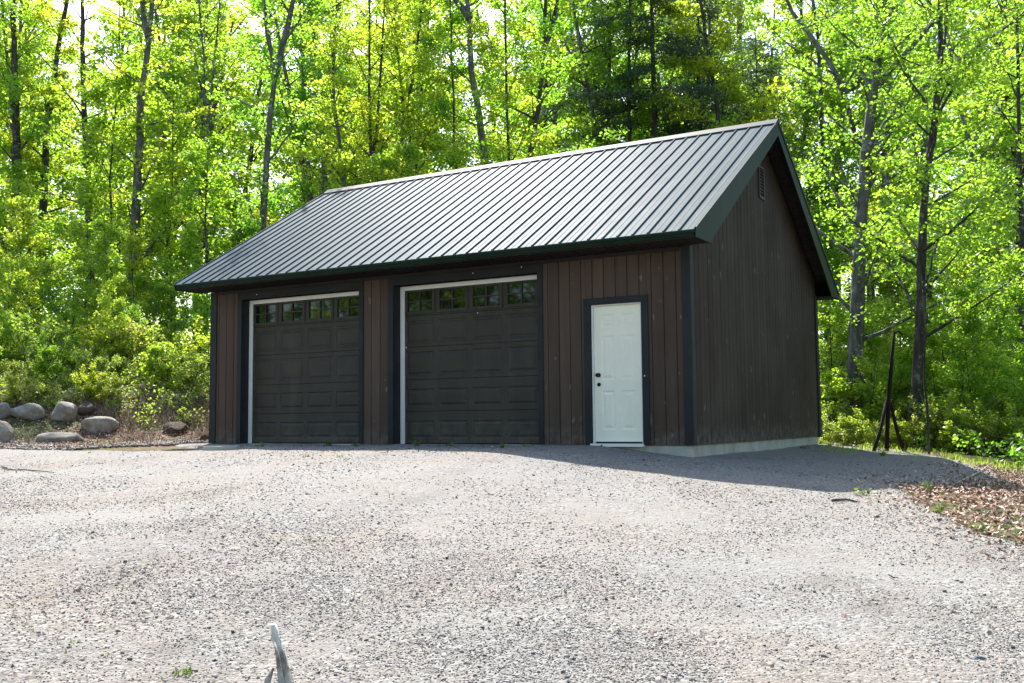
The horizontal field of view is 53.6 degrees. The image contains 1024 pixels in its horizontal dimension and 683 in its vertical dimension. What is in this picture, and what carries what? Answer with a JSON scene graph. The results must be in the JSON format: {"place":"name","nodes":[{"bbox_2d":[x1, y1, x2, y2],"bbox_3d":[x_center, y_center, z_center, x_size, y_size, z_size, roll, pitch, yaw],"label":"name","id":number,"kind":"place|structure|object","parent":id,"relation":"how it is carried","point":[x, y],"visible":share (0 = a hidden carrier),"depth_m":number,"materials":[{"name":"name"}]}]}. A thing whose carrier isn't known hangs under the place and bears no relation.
{"place":"outdoors","nodes":[
{"label":"outdoors","id":0,"kind":"place"},
{"bbox_2d":[0,443,1023,682],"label":"gravel driveway","id":1,"kind":"structure","parent":0,"point":[804,560],"depth_m":7.22,"materials":[{"name":"grey gravel"}]},
{"bbox_2d":[174,119,838,456],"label":"garage","id":2,"kind":"structure","parent":1,"relation":"on","point":[663,295],"depth_m":16.92,"materials":[{"name":"brown wood"}]},
{"bbox_2d":[252,295,358,443],"bbox_3d":[-3.701,0.506,18.265,2.725,2.644,0.076,-3,-5,30],"label":"garage door","id":3,"kind":"structure","parent":2,"relation":"in","point":[306,352],"depth_m":18.24,"materials":[{"name":"grey paint"}]},
{"bbox_2d":[405,279,538,443],"bbox_3d":[-0.678,0.341,16.513,2.730,2.644,0.076,-3,-5,30],"label":"garage door","id":4,"kind":"structure","parent":2,"relation":"in","point":[471,377],"depth_m":16.46,"materials":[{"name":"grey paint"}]},
{"bbox_2d":[594,304,642,442],"bbox_3d":[1.562,0.479,14.985,0.766,2.043,0.119,-3,-5,30],"label":"entry door","id":5,"kind":"structure","parent":2,"relation":"in","point":[617,337],"depth_m":15.00,"materials":[{"name":"white paint"}]},
{"bbox_2d":[0,343,1023,544],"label":"ground","id":6,"kind":"structure","parent":0,"point":[176,448],"depth_m":21.30,"materials":[{"name":"brown soil"}]},
{"bbox_2d":[0,250,57,354],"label":"sapling","id":7,"kind":"object","parent":6,"relation":"on","point":[17,276],"visible":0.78,"depth_m":30.40,"materials":[{"name":"green plant"}]},
{"bbox_2d":[0,192,65,351],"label":"sapling","id":8,"kind":"object","parent":6,"relation":"on","point":[14,241],"visible":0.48,"depth_m":33.08,"materials":[{"name":"green plant"}]},
{"bbox_2d":[0,312,73,376],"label":"shrub","id":9,"kind":"object","parent":6,"relation":"on","point":[55,335],"visible":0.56,"depth_m":26.29,"materials":[{"name":"green plant"}]},
{"bbox_2d":[0,0,79,317],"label":"deciduous tree","id":10,"kind":"object","parent":6,"relation":"on","point":[18,166],"visible":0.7,"depth_m":44.67,"materials":[{"name":"green plant"}]},
{"bbox_2d":[0,0,108,329],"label":"deciduous tree","id":11,"kind":"object","parent":6,"relation":"on","point":[24,62],"visible":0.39,"depth_m":47.58,"materials":[{"name":"green plant"}]},
{"bbox_2d":[30,323,79,384],"bbox_3d":[-11.185,0.413,24.615,1.242,1.729,1.015,-4,-6,41],"label":"shrub","id":12,"kind":"object","parent":6,"relation":"on","point":[45,352],"visible":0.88,"depth_m":24.52,"materials":[{"name":"green plant"}]},
{"bbox_2d":[16,224,97,347],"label":"sapling","id":13,"kind":"object","parent":6,"relation":"on","point":[51,247],"visible":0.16,"depth_m":39.18,"materials":[{"name":"green plant"}]},
{"bbox_2d":[0,0,115,332],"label":"deciduous tree","id":14,"kind":"object","parent":6,"relation":"on","point":[62,24],"visible":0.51,"depth_m":46.17,"materials":[{"name":"green plant"}]},
{"bbox_2d":[0,0,122,329],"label":"deciduous tree","id":15,"kind":"object","parent":6,"relation":"on","point":[63,187],"visible":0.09,"depth_m":61.97,"materials":[{"name":"green plant"}]},
{"bbox_2d":[49,258,95,368],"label":"sapling","id":16,"kind":"object","parent":6,"relation":"on","point":[83,268],"visible":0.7,"depth_m":28.43,"materials":[{"name":"green plant"}]},
{"bbox_2d":[1,0,149,347],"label":"deciduous tree","id":17,"kind":"object","parent":6,"relation":"on","point":[83,71],"visible":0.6,"depth_m":41.84,"materials":[{"name":"green plant"}]},
{"bbox_2d":[39,210,130,350],"bbox_3d":[-14.080,-1.543,33.157,2.498,5.350,3.118,3,-6,-39],"label":"sapling","id":18,"kind":"object","parent":6,"relation":"on","point":[80,231],"visible":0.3,"depth_m":33.27,"materials":[{"name":"green plant"}]},
{"bbox_2d":[3,0,186,320],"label":"deciduous tree","id":19,"kind":"object","parent":6,"relation":"on","point":[101,42],"visible":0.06,"depth_m":71.74,"materials":[{"name":"green plant"}]},
{"bbox_2d":[22,60,181,325],"bbox_3d":[-15.666,-4.737,38.788,5.031,11.580,4.406,-2,-5,19],"label":"sapling","id":20,"kind":"object","parent":6,"relation":"on","point":[82,196],"visible":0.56,"depth_m":38.15,"materials":[{"name":"green plant"}]},
{"bbox_2d":[75,272,131,373],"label":"sapling","id":21,"kind":"object","parent":6,"relation":"on","point":[105,299],"visible":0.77,"depth_m":26.49,"materials":[{"name":"green plant"}]},
{"bbox_2d":[0,388,208,442],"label":"dry grass","id":22,"kind":"structure","parent":6,"relation":"on","point":[132,423],"depth_m":22.32,"materials":[{"name":"brown plant"}]},
{"bbox_2d":[0,347,209,428],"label":"undergrowth","id":23,"kind":"object","parent":6,"relation":"on","point":[145,377],"visible":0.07,"depth_m":23.55,"materials":[{"name":"green plant"}]},
{"bbox_2d":[74,304,135,376],"bbox_3d":[-10.706,0.058,26.574,1.748,2.434,1.428,2,-5,-29],"label":"shrub","id":24,"kind":"object","parent":6,"relation":"on","point":[84,335],"visible":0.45,"depth_m":26.24,"materials":[{"name":"green plant"}]},
{"bbox_2d":[66,217,151,353],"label":"sapling","id":25,"kind":"object","parent":6,"relation":"on","point":[105,260],"visible":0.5,"depth_m":29.92,"materials":[{"name":"green plant"}]},
{"bbox_2d":[82,227,163,348],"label":"sapling","id":26,"kind":"object","parent":6,"relation":"on","point":[131,236],"visible":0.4,"depth_m":31.65,"materials":[{"name":"green plant"}]},
{"bbox_2d":[87,0,175,324],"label":"deciduous tree","id":27,"kind":"object","parent":6,"relation":"on","point":[118,37],"visible":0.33,"depth_m":43.87,"materials":[{"name":"green plant"}]},
{"bbox_2d":[105,317,172,378],"bbox_3d":[-9.666,0.294,26.543,1.367,1.828,1.754,-1,-5,11],"label":"shrub","id":28,"kind":"object","parent":6,"relation":"on","point":[139,336],"visible":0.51,"depth_m":26.12,"materials":[{"name":"green plant"}]},
{"bbox_2d":[74,0,230,340],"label":"deciduous tree","id":29,"kind":"object","parent":6,"relation":"on","point":[135,216],"visible":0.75,"depth_m":37.93,"materials":[{"name":"green plant"}]},
{"bbox_2d":[130,271,192,362],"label":"sapling","id":30,"kind":"object","parent":6,"relation":"on","point":[165,302],"visible":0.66,"depth_m":31.56,"materials":[{"name":"green plant"}]},
{"bbox_2d":[138,319,189,389],"bbox_3d":[-8.563,0.376,24.748,1.148,1.956,1.405,2,-5,-29],"label":"shrub","id":31,"kind":"object","parent":6,"relation":"on","point":[159,349],"visible":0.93,"depth_m":24.63,"materials":[{"name":"green plant"}]},
{"bbox_2d":[67,0,265,327],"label":"deciduous tree","id":32,"kind":"object","parent":6,"relation":"on","point":[166,77],"visible":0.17,"depth_m":59.64,"materials":[{"name":"green plant"}]},
{"bbox_2d":[116,89,235,331],"bbox_3d":[-12.796,-4.222,38.608,5.370,10.602,5.813,-2,-5,23],"label":"sapling","id":33,"kind":"object","parent":6,"relation":"on","point":[156,199],"visible":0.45,"depth_m":38.18,"materials":[{"name":"green plant"}]},
{"bbox_2d":[106,0,255,335],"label":"deciduous tree","id":34,"kind":"object","parent":6,"relation":"on","point":[234,19],"visible":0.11,"depth_m":60.07,"materials":[{"name":"green plant"}]},
{"bbox_2d":[137,131,232,335],"bbox_3d":[-10.602,-2.954,34.666,3.580,8.241,3.136,-4,-5,34],"label":"sapling","id":35,"kind":"object","parent":6,"relation":"on","point":[188,240],"visible":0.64,"depth_m":34.16,"materials":[{"name":"green plant"}]},
{"bbox_2d":[107,0,266,339],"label":"deciduous tree","id":36,"kind":"object","parent":6,"relation":"on","point":[188,72],"visible":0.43,"depth_m":53.73,"materials":[{"name":"green plant"}]},
{"bbox_2d":[166,349,209,393],"bbox_3d":[-7.778,0.787,24.215,1.172,1.221,0.913,-2,-5,13],"label":"shrub","id":37,"kind":"object","parent":6,"relation":"on","point":[197,364],"visible":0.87,"depth_m":24.13,"materials":[{"name":"green plant"}]},
{"bbox_2d":[137,0,274,261],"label":"deciduous tree","id":38,"kind":"object","parent":6,"relation":"on","point":[213,68],"visible":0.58,"depth_m":46.75,"materials":[{"name":"green plant"}]},
{"bbox_2d":[198,191,276,312],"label":"sapling","id":39,"kind":"object","parent":6,"relation":"on","point":[239,233],"visible":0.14,"depth_m":38.80,"materials":[{"name":"green plant"}]},
{"bbox_2d":[177,0,317,238],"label":"deciduous tree","id":40,"kind":"object","parent":6,"relation":"on","point":[259,156],"visible":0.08,"depth_m":71.03,"materials":[{"name":"green plant"}]},
{"bbox_2d":[177,0,365,237],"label":"deciduous tree","id":41,"kind":"object","parent":6,"relation":"on","point":[275,66],"visible":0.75,"depth_m":32.86,"materials":[{"name":"green plant"}]},
{"bbox_2d":[195,0,393,263],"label":"deciduous tree","id":42,"kind":"object","parent":6,"relation":"on","point":[304,94],"visible":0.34,"depth_m":44.72,"materials":[{"name":"green plant"}]},
{"bbox_2d":[237,0,390,235],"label":"deciduous tree","id":43,"kind":"object","parent":6,"relation":"on","point":[376,12],"visible":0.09,"depth_m":57.04,"materials":[{"name":"green plant"}]},
{"bbox_2d":[279,0,377,197],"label":"deciduous tree","id":44,"kind":"object","parent":6,"relation":"on","point":[323,173],"visible":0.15,"depth_m":49.17,"materials":[{"name":"green plant"}]},
{"bbox_2d":[274,0,402,191],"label":"deciduous tree","id":45,"kind":"object","parent":6,"relation":"on","point":[314,148],"visible":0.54,"depth_m":35.75,"materials":[{"name":"green plant"}]},
{"bbox_2d":[313,91,391,187],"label":"sapling","id":46,"kind":"object","parent":6,"relation":"on","point":[342,100],"visible":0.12,"depth_m":39.10,"materials":[{"name":"green plant"}]},
{"bbox_2d":[304,0,445,193],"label":"deciduous tree","id":47,"kind":"object","parent":6,"relation":"on","point":[383,37],"visible":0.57,"depth_m":35.96,"materials":[{"name":"green plant"}]},
{"bbox_2d":[320,0,464,188],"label":"deciduous tree","id":48,"kind":"object","parent":6,"relation":"on","point":[412,89],"visible":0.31,"depth_m":37.74,"materials":[{"name":"green plant"}]},
{"bbox_2d":[369,136,425,179],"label":"sapling","id":49,"kind":"object","parent":6,"relation":"on","point":[408,153],"visible":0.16,"depth_m":30.98,"materials":[{"name":"green plant"}]},
{"bbox_2d":[342,0,465,177],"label":"deciduous tree","id":50,"kind":"object","parent":6,"relation":"on","point":[444,125],"visible":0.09,"depth_m":42.12,"materials":[{"name":"green plant"}]},
{"bbox_2d":[347,0,462,180],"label":"deciduous tree","id":51,"kind":"object","parent":6,"relation":"on","point":[359,106],"visible":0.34,"depth_m":37.44,"materials":[{"name":"green plant"}]},
{"bbox_2d":[343,0,481,173],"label":"deciduous tree","id":52,"kind":"object","parent":6,"relation":"on","point":[407,45],"visible":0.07,"depth_m":49.59,"materials":[{"name":"green plant"}]},
{"bbox_2d":[419,0,480,169],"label":"deciduous tree","id":53,"kind":"object","parent":6,"relation":"on","point":[452,70],"visible":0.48,"depth_m":35.77,"materials":[{"name":"green plant"}]},
{"bbox_2d":[410,0,535,169],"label":"deciduous tree","id":54,"kind":"object","parent":6,"relation":"on","point":[467,11],"visible":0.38,"depth_m":35.92,"materials":[{"name":"green plant"}]},
{"bbox_2d":[416,0,570,175],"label":"deciduous tree","id":55,"kind":"object","parent":6,"relation":"on","point":[491,116],"visible":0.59,"depth_m":33.55,"materials":[{"name":"green plant"}]},
{"bbox_2d":[439,0,567,162],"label":"deciduous tree","id":56,"kind":"object","parent":6,"relation":"on","point":[461,48],"visible":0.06,"depth_m":66.36,"materials":[{"name":"green plant"}]},
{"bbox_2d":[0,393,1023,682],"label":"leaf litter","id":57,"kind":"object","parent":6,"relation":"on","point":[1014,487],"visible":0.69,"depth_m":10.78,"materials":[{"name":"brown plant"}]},
{"bbox_2d":[0,26,1023,349],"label":"distant woods","id":58,"kind":"object","parent":6,"relation":"on","point":[428,162],"depth_m":82.84,"materials":[{"name":"green plant"}]},
{"bbox_2d":[480,0,604,160],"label":"deciduous tree","id":59,"kind":"object","parent":6,"relation":"on","point":[528,29],"visible":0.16,"depth_m":49.50,"materials":[{"name":"green plant"}]},
{"bbox_2d":[473,0,619,162],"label":"deciduous tree","id":60,"kind":"object","parent":6,"relation":"on","point":[555,117],"visible":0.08,"depth_m":55.93,"materials":[{"name":"green plant"}]},
{"bbox_2d":[472,0,629,162],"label":"deciduous tree","id":61,"kind":"object","parent":6,"relation":"on","point":[551,25],"visible":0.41,"depth_m":34.89,"materials":[{"name":"green plant"}]},
{"bbox_2d":[532,0,644,154],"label":"hemlock tree","id":62,"kind":"object","parent":6,"relation":"on","point":[595,88],"visible":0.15,"depth_m":44.51,"materials":[{"name":"green plant"}]},
{"bbox_2d":[517,0,694,153],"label":"deciduous tree","id":63,"kind":"object","parent":6,"relation":"on","point":[576,119],"visible":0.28,"depth_m":42.77,"materials":[{"name":"green plant"}]},
{"bbox_2d":[572,0,682,148],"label":"deciduous tree","id":64,"kind":"object","parent":6,"relation":"on","point":[628,107],"visible":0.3,"depth_m":41.76,"materials":[{"name":"green plant"}]},
{"bbox_2d":[558,0,738,142],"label":"hemlock tree","id":65,"kind":"object","parent":6,"relation":"on","point":[629,93],"visible":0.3,"depth_m":41.35,"materials":[{"name":"green plant"}]},
{"bbox_2d":[598,0,769,140],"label":"deciduous tree","id":66,"kind":"object","parent":6,"relation":"on","point":[663,81],"visible":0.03,"depth_m":47.87,"materials":[{"name":"green plant"}]},
{"bbox_2d":[648,0,789,138],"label":"hemlock tree","id":67,"kind":"object","parent":6,"relation":"on","point":[715,9],"visible":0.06,"depth_m":43.60,"materials":[{"name":"green plant"}]},
{"bbox_2d":[651,0,813,173],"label":"deciduous tree","id":68,"kind":"object","parent":6,"relation":"on","point":[722,38],"visible":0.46,"depth_m":40.42,"materials":[{"name":"green plant"}]},
{"bbox_2d":[695,0,817,186],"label":"deciduous tree","id":69,"kind":"object","parent":6,"relation":"on","point":[742,26],"visible":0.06,"depth_m":67.64,"materials":[{"name":"green plant"}]},
{"bbox_2d":[742,0,811,211],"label":"deciduous tree","id":70,"kind":"object","parent":6,"relation":"on","point":[757,13],"visible":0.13,"depth_m":57.64,"materials":[{"name":"green plant"}]},
{"bbox_2d":[719,29,841,328],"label":"hemlock tree","id":71,"kind":"object","parent":6,"relation":"on","point":[755,57],"visible":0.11,"depth_m":44.76,"materials":[{"name":"green plant"}]},
{"bbox_2d":[740,0,854,249],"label":"deciduous tree","id":72,"kind":"object","parent":6,"relation":"on","point":[794,52],"visible":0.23,"depth_m":42.91,"materials":[{"name":"green plant"}]},
{"bbox_2d":[774,0,879,363],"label":"deciduous tree","id":73,"kind":"object","parent":6,"relation":"on","point":[803,37],"visible":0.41,"depth_m":41.56,"materials":[{"name":"green plant"}]},
{"bbox_2d":[812,203,850,372],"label":"sapling","id":74,"kind":"object","parent":6,"relation":"on","point":[829,256],"visible":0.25,"depth_m":34.13,"materials":[{"name":"green plant"}]},
{"bbox_2d":[818,286,866,431],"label":"sapling","id":75,"kind":"object","parent":6,"relation":"on","point":[839,319],"visible":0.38,"depth_m":24.91,"materials":[{"name":"green plant"}]},
{"bbox_2d":[783,0,913,362],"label":"deciduous tree","id":76,"kind":"object","parent":6,"relation":"on","point":[815,121],"visible":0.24,"depth_m":42.14,"materials":[{"name":"green plant"}]},
{"bbox_2d":[820,293,898,437],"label":"sapling","id":77,"kind":"object","parent":6,"relation":"on","point":[870,345],"visible":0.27,"depth_m":25.39,"materials":[{"name":"green plant"}]},
{"bbox_2d":[820,345,902,443],"bbox_3d":[8.162,1.378,23.563,1.901,2.647,1.553,-1,-5,3],"label":"shrub","id":78,"kind":"object","parent":6,"relation":"on","point":[841,389],"visible":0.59,"depth_m":23.42,"materials":[{"name":"green plant"}]},
{"bbox_2d":[783,0,942,332],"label":"deciduous tree","id":79,"kind":"object","parent":6,"relation":"on","point":[850,120],"visible":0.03,"depth_m":59.07,"materials":[{"name":"green plant"}]},
{"bbox_2d":[834,199,915,378],"bbox_3d":[11.988,-1.517,33.515,3.193,6.304,3.456,-1,-5,6],"label":"sapling","id":80,"kind":"object","parent":6,"relation":"on","point":[845,256],"visible":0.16,"depth_m":33.27,"materials":[{"name":"green plant"}]},
{"bbox_2d":[872,330,905,451],"bbox_3d":[7.286,1.051,19.334,1.317,2.519,0.404,3,-6,-38],"label":"braced post","id":81,"kind":"object","parent":6,"relation":"on","point":[888,406],"visible":0.87,"depth_m":19.29,"materials":[{"name":"black metal"}]},
{"bbox_2d":[759,0,1023,441],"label":"deciduous tree","id":82,"kind":"object","parent":6,"relation":"on","point":[856,337],"visible":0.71,"depth_m":23.91,"materials":[{"name":"green plant"}]},
{"bbox_2d":[873,341,913,428],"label":"sapling","id":83,"kind":"object","parent":6,"relation":"on","point":[903,358],"visible":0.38,"depth_m":24.29,"materials":[{"name":"green plant"}]},
{"bbox_2d":[818,0,988,364],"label":"deciduous tree","id":84,"kind":"object","parent":6,"relation":"on","point":[889,148],"visible":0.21,"depth_m":39.06,"materials":[{"name":"green plant"}]},
{"bbox_2d":[804,0,1003,353],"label":"deciduous tree","id":85,"kind":"object","parent":6,"relation":"on","point":[874,189],"visible":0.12,"depth_m":50.26,"materials":[{"name":"green plant"}]},
{"bbox_2d":[866,217,944,380],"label":"sapling","id":86,"kind":"object","parent":6,"relation":"on","point":[894,306],"visible":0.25,"depth_m":32.48,"materials":[{"name":"green plant"}]},
{"bbox_2d":[814,0,1023,447],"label":"deciduous tree","id":87,"kind":"object","parent":6,"relation":"on","point":[921,246],"visible":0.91,"depth_m":22.35,"materials":[{"name":"green plant"}]},
{"bbox_2d":[817,441,1023,472],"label":"grass","id":88,"kind":"structure","parent":6,"relation":"on","point":[962,458],"depth_m":18.15,"materials":[{"name":"green plant"}]},
{"bbox_2d":[887,238,972,398],"bbox_3d":[11.739,-0.427,28.565,2.008,5.276,2.292,0,-5,-5],"label":"sapling","id":89,"kind":"object","parent":6,"relation":"on","point":[938,291],"visible":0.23,"depth_m":28.84,"materials":[{"name":"green plant"}]},
{"bbox_2d":[903,394,964,449],"bbox_3d":[9.097,1.832,22.005,1.067,1.426,1.369,1,-5,-15],"label":"shrub","id":90,"kind":"object","parent":6,"relation":"on","point":[933,409],"visible":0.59,"depth_m":21.78,"materials":[{"name":"green plant"}]},
{"bbox_2d":[868,0,1023,318],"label":"deciduous tree","id":91,"kind":"object","parent":6,"relation":"on","point":[978,170],"visible":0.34,"depth_m":29.91,"materials":[{"name":"green plant"}]},
{"bbox_2d":[923,302,972,403],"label":"sapling","id":92,"kind":"object","parent":6,"relation":"on","point":[934,344],"visible":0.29,"depth_m":24.50,"materials":[{"name":"green plant"}]},
{"bbox_2d":[921,274,996,445],"bbox_3d":[9.794,0.578,22.387,1.788,4.116,1.566,0,-5,-5],"label":"sapling","id":93,"kind":"object","parent":6,"relation":"on","point":[950,350],"visible":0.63,"depth_m":22.12,"materials":[{"name":"green plant"}]},
{"bbox_2d":[896,423,1023,467],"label":"undergrowth","id":94,"kind":"object","parent":6,"relation":"on","point":[1013,449],"visible":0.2,"depth_m":18.74,"materials":[{"name":"green plant"}]},
{"bbox_2d":[916,302,1011,433],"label":"sapling","id":95,"kind":"object","parent":6,"relation":"on","point":[966,344],"visible":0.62,"depth_m":22.05,"materials":[{"name":"green plant"}]},
{"bbox_2d":[938,386,994,455],"bbox_3d":[9.109,1.686,20.537,0.974,1.659,1.192,0,-5,-6],"label":"shrub","id":96,"kind":"object","parent":6,"relation":"on","point":[951,416],"visible":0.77,"depth_m":20.45,"materials":[{"name":"green plant"}]},
{"bbox_2d":[930,168,1018,377],"bbox_3d":[15.533,-1.853,32.623,4.394,8.015,4.060,-2,-5,19],"label":"sapling","id":97,"kind":"object","parent":6,"relation":"on","point":[996,248],"visible":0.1,"depth_m":32.64,"materials":[{"name":"green plant"}]},
{"bbox_2d":[928,0,1023,270],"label":"deciduous tree","id":98,"kind":"object","parent":6,"relation":"on","point":[1013,159],"visible":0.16,"depth_m":56.20,"materials":[{"name":"green plant"}]},
{"bbox_2d":[933,0,1023,378],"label":"deciduous tree","id":99,"kind":"object","parent":6,"relation":"on","point":[1012,267],"visible":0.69,"depth_m":26.96,"materials":[{"name":"green plant"}]},
{"bbox_2d":[944,0,1023,350],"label":"deciduous tree","id":100,"kind":"object","parent":6,"relation":"on","point":[1013,149],"visible":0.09,"depth_m":58.43,"materials":[{"name":"green plant"}]},
{"bbox_2d":[988,280,1023,429],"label":"sapling","id":101,"kind":"object","parent":6,"relation":"on","point":[1014,334],"visible":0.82,"depth_m":21.69,"materials":[{"name":"green plant"}]},
{"bbox_2d":[0,0,1023,346],"label":"sky","id":102,"kind":"structure","parent":0,"point":[92,26],"materials":[{"name":"white"}]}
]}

